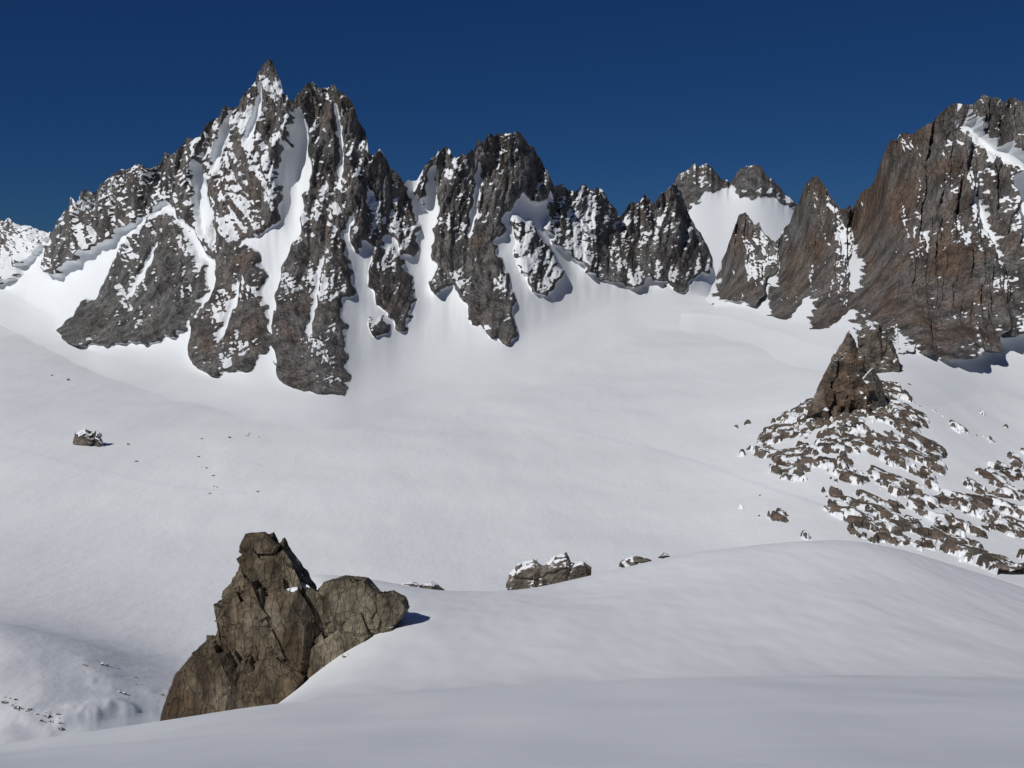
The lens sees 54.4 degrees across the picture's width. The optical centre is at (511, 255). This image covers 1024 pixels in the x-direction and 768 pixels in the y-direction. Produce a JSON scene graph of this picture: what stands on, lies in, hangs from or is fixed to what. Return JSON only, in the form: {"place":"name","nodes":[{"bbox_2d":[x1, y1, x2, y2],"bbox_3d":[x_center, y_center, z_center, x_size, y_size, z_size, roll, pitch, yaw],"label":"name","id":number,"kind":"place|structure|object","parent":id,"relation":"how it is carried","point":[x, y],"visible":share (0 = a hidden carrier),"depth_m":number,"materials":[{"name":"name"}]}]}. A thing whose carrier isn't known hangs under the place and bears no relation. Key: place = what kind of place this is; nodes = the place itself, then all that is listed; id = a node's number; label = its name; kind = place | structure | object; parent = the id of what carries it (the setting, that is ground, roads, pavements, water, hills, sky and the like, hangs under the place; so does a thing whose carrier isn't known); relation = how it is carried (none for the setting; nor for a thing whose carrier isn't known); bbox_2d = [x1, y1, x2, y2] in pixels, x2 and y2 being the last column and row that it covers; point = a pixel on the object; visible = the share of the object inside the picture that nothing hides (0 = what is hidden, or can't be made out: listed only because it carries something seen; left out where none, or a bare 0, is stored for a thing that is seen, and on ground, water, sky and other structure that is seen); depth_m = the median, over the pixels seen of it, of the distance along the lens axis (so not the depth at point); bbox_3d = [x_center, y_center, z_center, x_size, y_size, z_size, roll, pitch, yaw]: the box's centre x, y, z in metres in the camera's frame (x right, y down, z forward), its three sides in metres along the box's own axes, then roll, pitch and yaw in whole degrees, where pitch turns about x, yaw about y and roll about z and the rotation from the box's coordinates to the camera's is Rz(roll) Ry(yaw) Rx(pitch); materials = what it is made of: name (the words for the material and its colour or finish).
{"place":"outdoors","nodes":[
{"label":"outdoors","id":0,"kind":"place"},
{"bbox_2d":[0,60,413,429],"bbox_3d":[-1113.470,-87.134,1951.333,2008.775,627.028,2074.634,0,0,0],"label":"mountain","id":1,"kind":"structure","parent":0,"point":[251,255],"depth_m":1922.32,"materials":[{"name":"stone"}]},
{"bbox_2d":[0,324,1023,767],"bbox_3d":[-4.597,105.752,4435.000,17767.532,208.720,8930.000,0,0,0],"label":"ground","id":2,"kind":"structure","parent":0,"point":[726,634],"depth_m":401.97,"materials":[{"name":"white snow"}]},
{"bbox_2d":[73,429,103,446],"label":"rock outcrop","id":3,"kind":"object","parent":2,"relation":"on","point":[85,437],"visible":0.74,"depth_m":981.27,"materials":[{"name":"grey stone"}]},
{"bbox_2d":[160,532,409,720],"bbox_3d":[-13.857,23.185,59.248,15.601,13.887,7.669,0,0,0],"label":"rock outcrop","id":4,"kind":"object","parent":2,"relation":"on","point":[286,627],"visible":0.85,"depth_m":57.01,"materials":[{"name":"stone"}]},
{"bbox_2d":[380,626,395,632],"bbox_3d":[-7.192,21.742,57.972,0.788,0.295,0.704,-11,-9,13],"label":"boulder","id":5,"kind":"object","parent":2,"relation":"on","point":[389,629],"visible":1,"depth_m":57.73,"materials":[{"name":"stone"}]},
{"bbox_2d":[401,582,418,586],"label":"boulder","id":6,"kind":"object","parent":2,"relation":"on","point":[413,584],"visible":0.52,"depth_m":91.60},
{"bbox_2d":[419,580,443,589],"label":"boulder","id":7,"kind":"object","parent":2,"relation":"on","point":[432,584],"visible":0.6,"depth_m":92.67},
{"bbox_2d":[505,552,591,589],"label":"rock outcrop","id":8,"kind":"object","parent":2,"relation":"on","point":[558,568],"visible":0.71,"depth_m":96.24,"materials":[{"name":"grey stone"}]},
{"bbox_2d":[619,556,637,567],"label":"boulder","id":9,"kind":"object","parent":2,"relation":"on","point":[627,562],"visible":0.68,"depth_m":97.01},
{"bbox_2d":[633,556,651,562],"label":"boulder","id":10,"kind":"object","parent":2,"relation":"on","point":[638,559],"visible":0.8,"depth_m":96.24,"materials":[{"name":"stone"}]},
{"bbox_2d":[658,553,669,558],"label":"boulder","id":11,"kind":"object","parent":2,"relation":"on","point":[663,555],"visible":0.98,"depth_m":96.56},
{"bbox_2d":[806,331,886,419],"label":"rock pinnacle","id":12,"kind":"object","parent":2,"relation":"on","point":[848,382],"visible":0.81,"depth_m":975.89,"materials":[{"name":"brown stone"}]},
{"bbox_2d":[857,320,901,373],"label":"rock pinnacle","id":13,"kind":"object","parent":2,"relation":"on","point":[876,348],"visible":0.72,"depth_m":1186.10,"materials":[{"name":"grey stone"}]},
{"bbox_2d":[874,520,885,527],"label":"boulder","id":14,"kind":"object","parent":2,"relation":"on","point":[878,522],"visible":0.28,"depth_m":651.36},
{"bbox_2d":[963,493,992,506],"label":"boulder","id":15,"kind":"object","parent":2,"relation":"on","point":[986,500],"visible":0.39,"depth_m":746.41,"materials":[{"name":"brown stone"}]},
{"bbox_2d":[995,493,1011,497],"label":"boulder","id":16,"kind":"object","parent":2,"relation":"on","point":[1002,495],"visible":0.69,"depth_m":784.07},
{"bbox_2d":[0,0,1023,232],"label":"sky","id":17,"kind":"structure","parent":0,"point":[620,98],"materials":[{"name":"blue"}]},
{"bbox_2d":[412,131,616,413],"bbox_3d":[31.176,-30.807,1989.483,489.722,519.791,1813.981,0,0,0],"label":"mountain","id":18,"kind":"structure","parent":0,"point":[514,254],"depth_m":2107.03,"materials":[{"name":"snow"}]},
{"bbox_2d":[615,181,715,345],"bbox_3d":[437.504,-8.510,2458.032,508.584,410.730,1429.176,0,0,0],"label":"mountain","id":19,"kind":"structure","parent":0,"point":[666,275],"depth_m":2615.83,"materials":[{"name":"stone"}]},
{"bbox_2d":[675,164,795,275],"bbox_3d":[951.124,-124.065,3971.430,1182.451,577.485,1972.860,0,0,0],"label":"mountain","id":20,"kind":"structure","parent":0,"point":[716,205],"depth_m":4167.46,"materials":[{"name":"snow"}]},
{"bbox_2d":[679,176,860,370],"bbox_3d":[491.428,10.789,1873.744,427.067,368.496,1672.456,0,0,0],"label":"mountain","id":21,"kind":"structure","parent":0,"point":[790,296],"depth_m":2044.78,"materials":[{"name":"stone"}]},
{"bbox_2d":[734,380,1023,574],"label":"rocky slope","id":22,"kind":"structure","parent":0,"point":[866,510],"depth_m":789.51,"materials":[{"name":"brown stone"}]},
{"bbox_2d":[847,94,1023,406],"bbox_3d":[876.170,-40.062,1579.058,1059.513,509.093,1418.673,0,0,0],"label":"mountain","id":23,"kind":"structure","parent":0,"point":[935,263],"depth_m":1687.17,"materials":[{"name":"stone"}]}
]}

